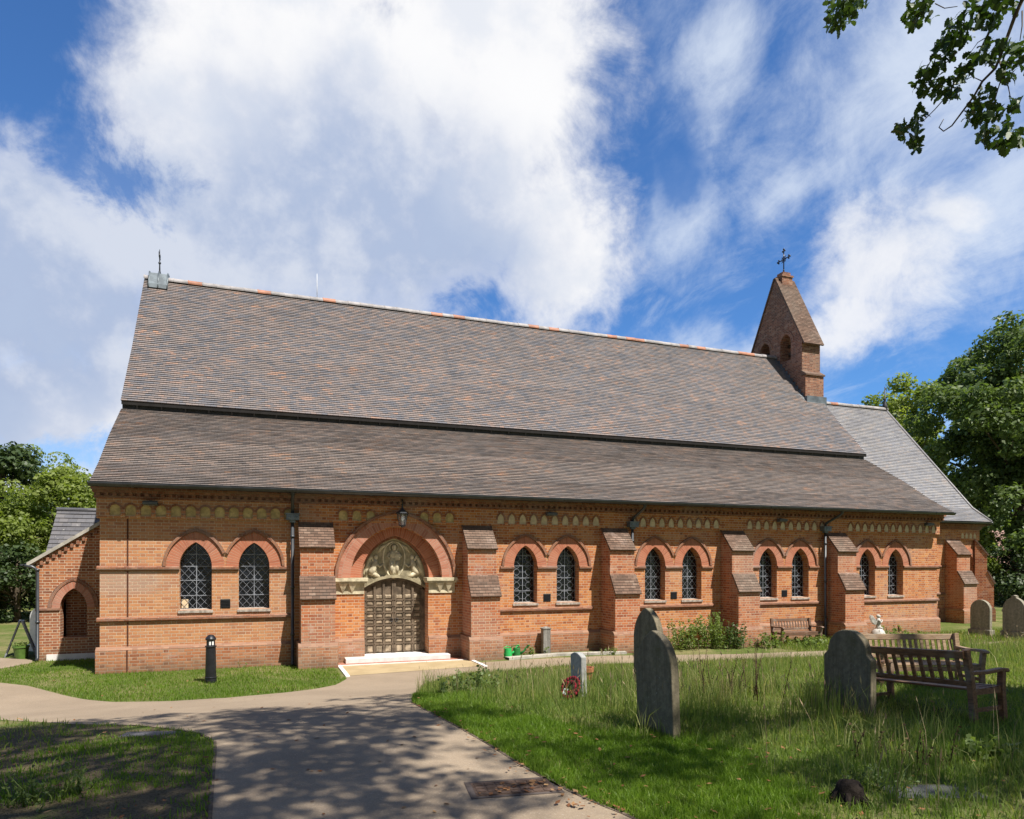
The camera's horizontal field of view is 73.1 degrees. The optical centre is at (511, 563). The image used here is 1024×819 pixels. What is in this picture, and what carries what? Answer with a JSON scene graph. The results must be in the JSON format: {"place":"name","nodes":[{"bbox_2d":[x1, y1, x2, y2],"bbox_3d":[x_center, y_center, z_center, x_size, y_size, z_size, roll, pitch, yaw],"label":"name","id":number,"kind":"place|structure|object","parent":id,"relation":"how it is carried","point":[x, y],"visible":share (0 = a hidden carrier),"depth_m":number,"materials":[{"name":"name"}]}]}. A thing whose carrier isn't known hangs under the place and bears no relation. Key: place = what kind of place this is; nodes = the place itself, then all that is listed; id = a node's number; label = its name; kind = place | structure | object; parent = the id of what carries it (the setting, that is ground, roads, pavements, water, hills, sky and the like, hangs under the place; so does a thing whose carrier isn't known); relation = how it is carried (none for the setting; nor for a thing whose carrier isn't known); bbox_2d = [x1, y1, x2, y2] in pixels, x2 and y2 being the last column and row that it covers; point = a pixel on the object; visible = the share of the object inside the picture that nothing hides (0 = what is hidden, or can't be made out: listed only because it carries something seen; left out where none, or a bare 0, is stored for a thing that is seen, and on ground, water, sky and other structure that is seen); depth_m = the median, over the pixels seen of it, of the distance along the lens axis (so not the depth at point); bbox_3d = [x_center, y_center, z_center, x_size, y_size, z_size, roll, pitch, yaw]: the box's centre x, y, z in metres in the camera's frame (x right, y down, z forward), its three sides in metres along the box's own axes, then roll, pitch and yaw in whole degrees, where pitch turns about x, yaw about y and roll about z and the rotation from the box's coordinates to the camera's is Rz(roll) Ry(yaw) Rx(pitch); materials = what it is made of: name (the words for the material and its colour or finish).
{"place":"outdoors","nodes":[
{"label":"outdoors","id":0,"kind":"place"},
{"bbox_2d":[0,658,31,668],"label":"path","id":1,"kind":"structure","parent":0,"point":[6,662],"depth_m":18.18,"materials":[{"name":"beige concrete"}]},
{"bbox_2d":[0,720,217,818],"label":"grass","id":2,"kind":"structure","parent":0,"point":[105,744],"depth_m":6.42,"materials":[{"name":"green plant"}]},
{"bbox_2d":[0,641,1008,818],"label":"path","id":3,"kind":"structure","parent":0,"point":[369,771],"depth_m":6.88,"materials":[{"name":"grey concrete"}]},
{"bbox_2d":[129,724,216,818],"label":"path edging","id":4,"kind":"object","parent":3,"relation":"on","point":[210,808],"depth_m":6.09,"materials":[{"name":"grey concrete"}]},
{"bbox_2d":[338,657,463,664],"bbox_3d":[-2.892,2.590,18.404,3.370,0.001,0.620,0,0,-20],"label":"path brick strip","id":5,"kind":"object","parent":3,"relation":"on","point":[451,658],"visible":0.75,"depth_m":18.35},
{"bbox_2d":[342,660,480,675],"bbox_3d":[-2.477,2.591,17.364,3.350,0.001,1.600,0,0,-20],"label":"path threshold","id":6,"kind":"object","parent":3,"relation":"on","point":[375,669],"visible":0.97,"depth_m":17.46,"materials":[{"name":"beige stone"}]},
{"bbox_2d":[338,659,487,676],"bbox_3d":[-2.458,2.585,17.328,3.560,0.030,1.820,0,0,-20],"label":"kerb threshold","id":7,"kind":"object","parent":6,"relation":"on","point":[343,670],"visible":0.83,"depth_m":17.86,"materials":[{"name":"white stone"}]},
{"bbox_2d":[464,777,564,798],"bbox_3d":[0.010,1.855,5.705,0.760,0.039,0.420,0,0,-12],"label":"drain cover","id":8,"kind":"object","parent":3,"relation":"on","point":[483,788],"visible":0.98,"depth_m":5.66,"materials":[{"name":"metal"}]},
{"bbox_2d":[411,700,635,818],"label":"path edging","id":9,"kind":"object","parent":3,"relation":"on","point":[571,791],"depth_m":6.07,"materials":[{"name":"grey concrete"}]},
{"bbox_2d":[0,594,1023,818],"bbox_3d":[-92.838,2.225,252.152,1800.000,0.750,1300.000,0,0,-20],"label":"ground","id":10,"kind":"structure","parent":0,"point":[146,803],"depth_m":6.65,"materials":[{"name":"green plant"}]},
{"bbox_2d":[4,620,35,657],"bbox_3d":[-13.972,2.108,19.682,0.753,0.996,0.685,0,0,-32],"label":"sandwich board","id":11,"kind":"object","parent":10,"relation":"on","point":[27,634],"visible":0.95,"depth_m":19.55,"materials":[{"name":"metal"}]},
{"bbox_2d":[9,641,30,658],"bbox_3d":[-13.509,2.355,19.005,0.414,0.490,0.552,0,0,-20],"label":"planter pot","id":12,"kind":"object","parent":10,"relation":"on","point":[20,650],"visible":1,"depth_m":18.93,"materials":[{"name":"green plastic"}]},
{"bbox_2d":[5,587,35,605],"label":"holly bush","id":13,"kind":"object","parent":10,"relation":"on","point":[28,597],"depth_m":34.55,"materials":[{"name":"green plant"}]},
{"bbox_2d":[0,539,43,622],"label":"holly bush","id":14,"kind":"object","parent":10,"relation":"on","point":[12,579],"visible":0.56,"depth_m":30.74,"materials":[{"name":"green plant"}]},
{"bbox_2d":[0,441,54,607],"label":"yew tree","id":15,"kind":"object","parent":10,"relation":"on","point":[14,462],"visible":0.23,"depth_m":39.55,"materials":[{"name":"green plant"}]},
{"bbox_2d":[27,609,35,650],"bbox_3d":[-14.120,2.050,20.696,0.680,1.500,0.240,0,0,10],"label":"headstone","id":16,"kind":"object","parent":10,"relation":"on","point":[33,624],"visible":0.32,"depth_m":20.66,"materials":[{"name":"stone"}]},
{"bbox_2d":[5,444,84,605],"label":"birch tree","id":17,"kind":"object","parent":10,"relation":"on","point":[66,455],"visible":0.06,"depth_m":43.26,"materials":[{"name":"green plant"}]},
{"bbox_2d":[0,463,95,594],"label":"lime tree","id":18,"kind":"object","parent":10,"relation":"on","point":[15,525],"visible":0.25,"depth_m":32.79,"materials":[{"name":"green plant"}]},
{"bbox_2d":[1,761,101,811],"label":"weed plant","id":19,"kind":"object","parent":10,"relation":"on","point":[22,793],"visible":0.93,"depth_m":5.39,"materials":[{"name":"green plant"}]},
{"bbox_2d":[0,682,154,780],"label":"grass","id":20,"kind":"structure","parent":10,"relation":"on","point":[24,721],"depth_m":8.40,"materials":[{"name":"green plant"}]},
{"bbox_2d":[118,731,180,736],"bbox_3d":[-4.040,1.949,7.730,0.620,0.106,0.240,0,0,-4],"label":"ledger stone","id":21,"kind":"object","parent":10,"relation":"on","point":[141,733],"visible":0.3,"depth_m":7.73,"materials":[{"name":"grey stone"}]},
{"bbox_2d":[0,657,345,701],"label":"grass","id":22,"kind":"structure","parent":10,"relation":"on","point":[194,695],"depth_m":15.23,"materials":[{"name":"green plant"}]},
{"bbox_2d":[204,635,216,682],"bbox_3d":[-6.603,2.074,15.151,0.256,1.052,0.256,0,0,-20],"label":"bollard","id":23,"kind":"object","parent":10,"relation":"on","point":[210,666],"visible":0.98,"depth_m":15.06,"materials":[{"name":"black metal"}]},
{"bbox_2d":[437,665,521,692],"bbox_3d":[-0.525,1.955,11.661,1.790,0.460,0.959,0,0,-20],"label":"weed plant","id":24,"kind":"object","parent":10,"relation":"on","point":[479,678],"visible":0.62,"depth_m":11.65,"materials":[{"name":"green plant"}]},
{"bbox_2d":[19,248,995,674],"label":"church","id":25,"kind":"structure","parent":10,"relation":"on","point":[279,456],"depth_m":21.60,"materials":[{"name":"brick"}]},
{"bbox_2d":[142,500,157,505],"bbox_3d":[-8.666,-1.462,16.561,0.320,0.136,0.190,0,0,-20],"label":"floodlight","id":26,"kind":"object","parent":25,"relation":"attached to","point":[150,503],"visible":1,"depth_m":16.49,"materials":[{"name":"grey metal"}]},
{"bbox_2d":[162,528,224,612],"bbox_3d":[-7.875,0.165,17.158,1.407,2.080,0.355,0,0,-20],"label":"window","id":27,"kind":"structure","parent":25,"relation":"in","point":[197,562],"depth_m":17.23,"materials":[{"name":"black glass"}]},
{"bbox_2d":[225,529,284,611],"bbox_3d":[-6.549,0.165,17.647,1.407,2.080,0.355,0,0,-20],"label":"window","id":28,"kind":"structure","parent":25,"relation":"in","point":[254,564],"depth_m":17.71,"materials":[{"name":"black glass"}]},
{"bbox_2d":[365,580,393,652],"bbox_3d":[-3.668,1.450,19.070,0.814,2.000,0.114,0,0,-20],"label":"door leaf","id":29,"kind":"structure","parent":25,"relation":"in","point":[379,597],"depth_m":19.06,"materials":[{"name":"brown wood"}]},
{"bbox_2d":[396,499,408,527],"bbox_3d":[-2.928,-1.352,18.558,0.302,0.764,0.446,0,0,7],"label":"lantern","id":30,"kind":"object","parent":25,"relation":"hanging from","point":[402,514],"visible":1,"depth_m":18.43,"materials":[{"name":"black paint"}]},
{"bbox_2d":[393,580,421,651],"bbox_3d":[-2.911,1.450,19.349,0.814,2.000,0.114,0,0,-20],"label":"door leaf","id":31,"kind":"structure","parent":25,"relation":"in","point":[407,596],"depth_m":19.33,"materials":[{"name":"brown wood"}]},
{"bbox_2d":[502,534,546,605],"bbox_3d":[0.322,0.165,20.176,1.407,2.080,0.355,0,0,-20],"label":"window","id":32,"kind":"structure","parent":25,"relation":"in","point":[516,555],"depth_m":20.27,"materials":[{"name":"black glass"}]},
{"bbox_2d":[546,512,557,515],"bbox_3d":[1.150,-1.462,20.175,0.320,0.136,0.190,0,0,-20],"label":"floodlight","id":33,"kind":"object","parent":25,"relation":"attached to","point":[551,514],"visible":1,"depth_m":20.11,"materials":[{"name":"grey metal"}]},
{"bbox_2d":[547,534,590,604],"bbox_3d":[1.648,0.165,20.665,1.407,2.080,0.355,0,0,-20],"label":"window","id":34,"kind":"structure","parent":25,"relation":"in","point":[560,556],"depth_m":20.74,"materials":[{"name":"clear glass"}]},
{"bbox_2d":[635,536,673,602],"bbox_3d":[4.395,0.165,21.676,1.407,2.080,0.355,0,0,-20],"label":"window","id":35,"kind":"structure","parent":25,"relation":"in","point":[646,556],"depth_m":21.76,"materials":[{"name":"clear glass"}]},
{"bbox_2d":[674,536,711,601],"bbox_3d":[5.721,0.165,22.164,1.407,2.080,0.355,0,0,-20],"label":"window","id":36,"kind":"structure","parent":25,"relation":"in","point":[684,557],"depth_m":22.23,"materials":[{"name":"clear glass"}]},
{"bbox_2d":[753,538,784,599],"bbox_3d":[8.477,0.165,23.179,1.407,2.080,0.355,0,0,-20],"label":"window","id":37,"kind":"structure","parent":25,"relation":"in","point":[761,558],"depth_m":23.25,"materials":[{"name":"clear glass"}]},
{"bbox_2d":[777,518,787,521],"bbox_3d":[9.014,-1.462,23.070,0.320,0.136,0.190,0,0,-20],"label":"floodlight","id":38,"kind":"object","parent":25,"relation":"attached to","point":[781,520],"visible":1,"depth_m":23.01,"materials":[{"name":"grey metal"}]},
{"bbox_2d":[785,538,817,599],"bbox_3d":[9.803,0.165,23.667,1.407,2.080,0.355,0,0,-20],"label":"window","id":39,"kind":"structure","parent":25,"relation":"in","point":[793,558],"depth_m":23.72,"materials":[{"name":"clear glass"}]},
{"bbox_2d":[856,539,882,597],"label":"window","id":40,"kind":"structure","parent":25,"relation":"in","point":[861,559],"depth_m":24.73,"materials":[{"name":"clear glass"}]},
{"bbox_2d":[882,540,911,596],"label":"window","id":41,"kind":"structure","parent":25,"relation":"in","point":[888,557],"depth_m":25.21,"materials":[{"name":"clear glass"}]},
{"bbox_2d":[924,522,933,525],"bbox_3d":[15.320,-1.462,25.392,0.320,0.136,0.190,0,0,-20],"label":"floodlight","id":42,"kind":"object","parent":25,"relation":"attached to","point":[928,524],"visible":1,"depth_m":25.34,"materials":[{"name":"grey metal"}]},
{"bbox_2d":[967,548,973,564],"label":"window","id":43,"kind":"structure","parent":25,"relation":"in","point":[970,550],"depth_m":31.56,"materials":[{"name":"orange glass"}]},
{"bbox_2d":[504,645,519,657],"bbox_3d":[-0.029,2.417,19.170,0.563,0.325,0.226,0,0,-32],"label":"watering can","id":44,"kind":"object","parent":10,"relation":"on","point":[508,652],"visible":0.88,"depth_m":19.05,"materials":[{"name":"plastic"}]},
{"bbox_2d":[2,680,1021,818],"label":"fallen leaves","id":45,"kind":"object","parent":10,"relation":"on","point":[532,782],"visible":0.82,"depth_m":5.80,"materials":[{"name":"brown plant"}]},
{"bbox_2d":[511,645,529,655],"bbox_3d":[0.228,2.417,19.272,0.563,0.325,0.226,0,0,0],"label":"watering can","id":46,"kind":"object","parent":10,"relation":"on","point":[517,652],"visible":0.85,"depth_m":19.20,"materials":[{"name":"plastic"}]},
{"bbox_2d":[520,646,549,654],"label":"weed plant","id":47,"kind":"object","parent":10,"relation":"on","point":[529,653],"visible":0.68,"depth_m":19.59,"materials":[{"name":"green plant"}]},
{"bbox_2d":[540,626,550,653],"bbox_3d":[0.977,2.225,20.010,0.260,0.850,0.230,0,0,-20],"label":"stone post","id":48,"kind":"object","parent":10,"relation":"on","point":[545,636],"visible":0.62,"depth_m":19.93,"materials":[{"name":"beige stone"}]},
{"bbox_2d":[505,651,626,659],"bbox_3d":[1.520,2.615,19.528,3.689,0.170,0.539,0,0,-20],"label":"kerb ledge","id":49,"kind":"object","parent":10,"relation":"on","point":[558,654],"visible":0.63,"depth_m":19.52,"materials":[{"name":"concrete"}]},
{"bbox_2d":[560,676,581,698],"bbox_3d":[0.838,1.743,9.705,0.346,0.346,0.113,0,-28,45],"label":"poppy wreath","id":50,"kind":"object","parent":10,"relation":"on","point":[576,684],"visible":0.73,"depth_m":9.65,"materials":[{"name":"red plastic"}]},
{"bbox_2d":[571,652,586,695],"bbox_3d":[0.958,1.746,9.922,0.085,0.960,0.360,-1,0,-20],"label":"headstone","id":51,"kind":"object","parent":10,"relation":"on","point":[578,659],"visible":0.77,"depth_m":9.79,"materials":[{"name":"grey stone"}]},
{"bbox_2d":[586,666,593,679],"bbox_3d":[1.347,2.067,12.683,0.320,0.350,0.320,0,0,-20],"label":"flower pot","id":52,"kind":"object","parent":10,"relation":"on","point":[591,668],"visible":0.27,"depth_m":12.57,"materials":[{"name":"ceramic"}]},
{"bbox_2d":[600,647,632,654],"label":"weed plant","id":53,"kind":"object","parent":10,"relation":"on","point":[613,649],"visible":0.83,"depth_m":19.79,"materials":[{"name":"green plant"}]},
{"bbox_2d":[634,608,662,682],"bbox_3d":[1.981,1.424,10.040,0.100,1.568,0.640,1,-2,-22],"label":"headstone","id":54,"kind":"object","parent":10,"relation":"on","point":[647,621],"visible":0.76,"depth_m":10.08,"materials":[{"name":"stone"}]},
{"bbox_2d":[636,630,680,739],"bbox_3d":[1.602,1.445,7.624,0.100,1.418,0.660,3,-8,-24],"label":"headstone","id":55,"kind":"object","parent":10,"relation":"on","point":[656,665],"visible":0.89,"depth_m":7.54,"materials":[{"name":"stone"}]},
{"bbox_2d":[666,618,709,649],"bbox_3d":[5.355,2.142,20.974,1.528,0.983,0.917,0,0,-20],"label":"weed plant","id":56,"kind":"object","parent":10,"relation":"on","point":[680,639],"visible":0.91,"depth_m":20.91,"materials":[{"name":"green plant"}]},
{"bbox_2d":[683,623,706,648],"bbox_3d":[5.662,2.201,21.347,0.723,0.797,0.730,0,0,25],"label":"plant","id":57,"kind":"object","parent":10,"relation":"on","point":[697,635],"visible":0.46,"depth_m":21.21,"materials":[{"name":"plant"}]},
{"bbox_2d":[696,612,727,648],"bbox_3d":[6.171,2.045,21.338,1.225,1.176,0.991,0,0,-20],"label":"weed plant","id":58,"kind":"object","parent":10,"relation":"on","point":[716,641],"visible":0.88,"depth_m":21.17,"materials":[{"name":"green plant"}]},
{"bbox_2d":[414,621,1023,816],"bbox_3d":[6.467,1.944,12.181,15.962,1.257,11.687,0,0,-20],"label":"long grass","id":59,"kind":"structure","parent":10,"relation":"on","point":[695,695],"depth_m":8.74,"materials":[{"name":"green plant"}]},
{"bbox_2d":[419,648,1023,818],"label":"grass","id":60,"kind":"structure","parent":10,"relation":"on","point":[1015,667],"depth_m":7.54,"materials":[{"name":"green plant"}]},
{"bbox_2d":[722,620,746,648],"bbox_3d":[6.811,2.179,21.224,0.791,0.909,0.647,0,0,23],"label":"weed plant","id":61,"kind":"object","parent":10,"relation":"on","point":[738,640],"visible":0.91,"depth_m":21.18,"materials":[{"name":"green plant"}]},
{"bbox_2d":[697,638,791,700],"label":"grass","id":62,"kind":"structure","parent":10,"relation":"on","point":[756,678],"depth_m":9.33,"materials":[{"name":"green plant"}]},
{"bbox_2d":[747,631,785,648],"bbox_3d":[7.907,2.352,21.419,1.252,0.565,0.687,0,0,-30],"label":"weed plant","id":63,"kind":"object","parent":10,"relation":"on","point":[772,643],"visible":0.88,"depth_m":21.36,"materials":[{"name":"green plant"}]},
{"bbox_2d":[770,618,823,644],"bbox_3d":[9.089,2.175,22.098,1.464,0.851,0.772,0,0,-12],"label":"park bench","id":64,"kind":"object","parent":10,"relation":"on","point":[809,632],"visible":0.91,"depth_m":22.26,"materials":[{"name":"red wood"}]},
{"bbox_2d":[784,634,827,647],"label":"weed plant","id":65,"kind":"object","parent":10,"relation":"on","point":[809,641],"visible":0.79,"depth_m":21.58,"materials":[{"name":"green plant"}]},
{"bbox_2d":[827,778,871,809],"bbox_3d":[2.614,1.780,5.349,0.386,0.229,0.342,0,0,3],"label":"tree stump","id":66,"kind":"object","parent":10,"relation":"on","point":[845,790],"visible":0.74,"depth_m":5.28,"materials":[{"name":"brown wood"}]},
{"bbox_2d":[824,629,875,717],"bbox_3d":[4.215,1.485,8.638,0.100,1.330,0.700,0,0,-23],"label":"headstone","id":67,"kind":"object","parent":10,"relation":"on","point":[848,652],"visible":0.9,"depth_m":8.55,"materials":[{"name":"stone"}]},
{"bbox_2d":[869,614,884,633],"bbox_3d":[12.736,2.181,24.021,0.497,0.858,0.512,0,0,-33],"label":"angel statue","id":68,"kind":"object","parent":10,"relation":"on","point":[878,621],"visible":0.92,"depth_m":23.98,"materials":[{"name":"white stone"}]},
{"bbox_2d":[834,760,919,791],"bbox_3d":[2.909,1.756,5.649,0.749,0.258,0.282,0,0,-4],"label":"weed plant","id":69,"kind":"object","parent":10,"relation":"on","point":[854,777],"visible":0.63,"depth_m":5.67,"materials":[{"name":"green plant"}]},
{"bbox_2d":[881,625,922,633],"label":"weed plant","id":70,"kind":"object","parent":10,"relation":"on","point":[896,630],"visible":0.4,"depth_m":24.46,"materials":[{"name":"green plant"}]},
{"bbox_2d":[849,722,961,771],"bbox_3d":[3.666,1.665,6.473,0.928,0.440,0.698,0,0,30],"label":"weed plant","id":71,"kind":"object","parent":10,"relation":"on","point":[856,750],"visible":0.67,"depth_m":6.46,"materials":[{"name":"green plant"}]},
{"bbox_2d":[861,372,962,473],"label":"ash tree","id":72,"kind":"object","parent":10,"relation":"on","point":[900,407],"visible":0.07,"depth_m":64.11,"materials":[{"name":"green plant"}]},
{"bbox_2d":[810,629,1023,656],"bbox_3d":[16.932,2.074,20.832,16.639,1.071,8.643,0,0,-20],"label":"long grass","id":73,"kind":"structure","parent":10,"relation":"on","point":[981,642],"depth_m":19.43,"materials":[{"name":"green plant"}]},
{"bbox_2d":[822,0,1023,157],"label":"oak tree","id":74,"kind":"object","parent":10,"relation":"on","point":[952,39],"visible":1,"depth_m":8.06,"materials":[{"name":"green plant"}]},
{"bbox_2d":[862,633,989,686],"bbox_3d":[6.359,1.514,10.766,1.614,0.811,0.812,0,0,0],"label":"park bench","id":75,"kind":"object","parent":10,"relation":"on","point":[983,653],"visible":0.38,"depth_m":11.07,"materials":[{"name":"brown wood"}]},
{"bbox_2d":[878,785,987,797],"bbox_3d":[3.416,1.898,5.627,0.750,0.104,0.340,0,0,0],"label":"ledger stone","id":76,"kind":"object","parent":10,"relation":"on","point":[922,788],"visible":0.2,"depth_m":5.63,"materials":[{"name":"grey stone"}]},
{"bbox_2d":[870,646,1009,723],"bbox_3d":[5.267,1.465,8.779,0.774,0.871,1.564,0,-3,-23],"label":"park bench","id":77,"kind":"object","parent":10,"relation":"on","point":[969,684],"visible":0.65,"depth_m":8.26,"materials":[{"name":"brown wood"}]},
{"bbox_2d":[901,310,1023,571],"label":"sycamore tree","id":78,"kind":"object","parent":10,"relation":"on","point":[986,416],"visible":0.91,"depth_m":44.12,"materials":[{"name":"green plant"}]},
{"bbox_2d":[968,600,994,636],"bbox_3d":[16.821,2.040,24.788,0.270,1.520,0.804,0,0,-20],"label":"headstone","id":79,"kind":"object","parent":10,"relation":"on","point":[981,612],"visible":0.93,"depth_m":24.71,"materials":[{"name":"grey stone"}]},
{"bbox_2d":[963,733,1022,762],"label":"weed plant","id":80,"kind":"object","parent":10,"relation":"on","point":[972,743],"visible":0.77,"depth_m":6.54,"materials":[{"name":"green plant"}]},
{"bbox_2d":[978,528,1008,600],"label":"laurel bush","id":81,"kind":"object","parent":10,"relation":"on","point":[994,565],"visible":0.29,"depth_m":43.36,"materials":[{"name":"green plant"}]},
{"bbox_2d":[990,531,1009,596],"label":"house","id":82,"kind":"structure","parent":10,"relation":"on","point":[1003,549],"depth_m":56.80,"materials":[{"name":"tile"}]},
{"bbox_2d":[985,542,1023,605],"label":"holly bush","id":83,"kind":"object","parent":10,"relation":"on","point":[1011,585],"visible":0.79,"depth_m":42.15,"materials":[{"name":"green plant"}]},
{"bbox_2d":[1000,595,1023,640],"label":"headstone","id":84,"kind":"object","parent":10,"relation":"on","point":[1013,615],"visible":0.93,"depth_m":23.56,"materials":[{"name":"grey stone"}]},
{"bbox_2d":[0,0,1023,525],"label":"sky","id":85,"kind":"structure","parent":0,"point":[641,169],"materials":[{"name":"blue"}]},
{"bbox_2d":[410,688,852,818],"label":"grass","id":86,"kind":"structure","parent":0,"point":[481,718],"depth_m":6.25,"materials":[{"name":"green plant"}]},
{"bbox_2d":[776,627,1023,659],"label":"grass","id":87,"kind":"structure","parent":0,"point":[799,647],"depth_m":22.45,"materials":[{"name":"green plant"}]}
]}

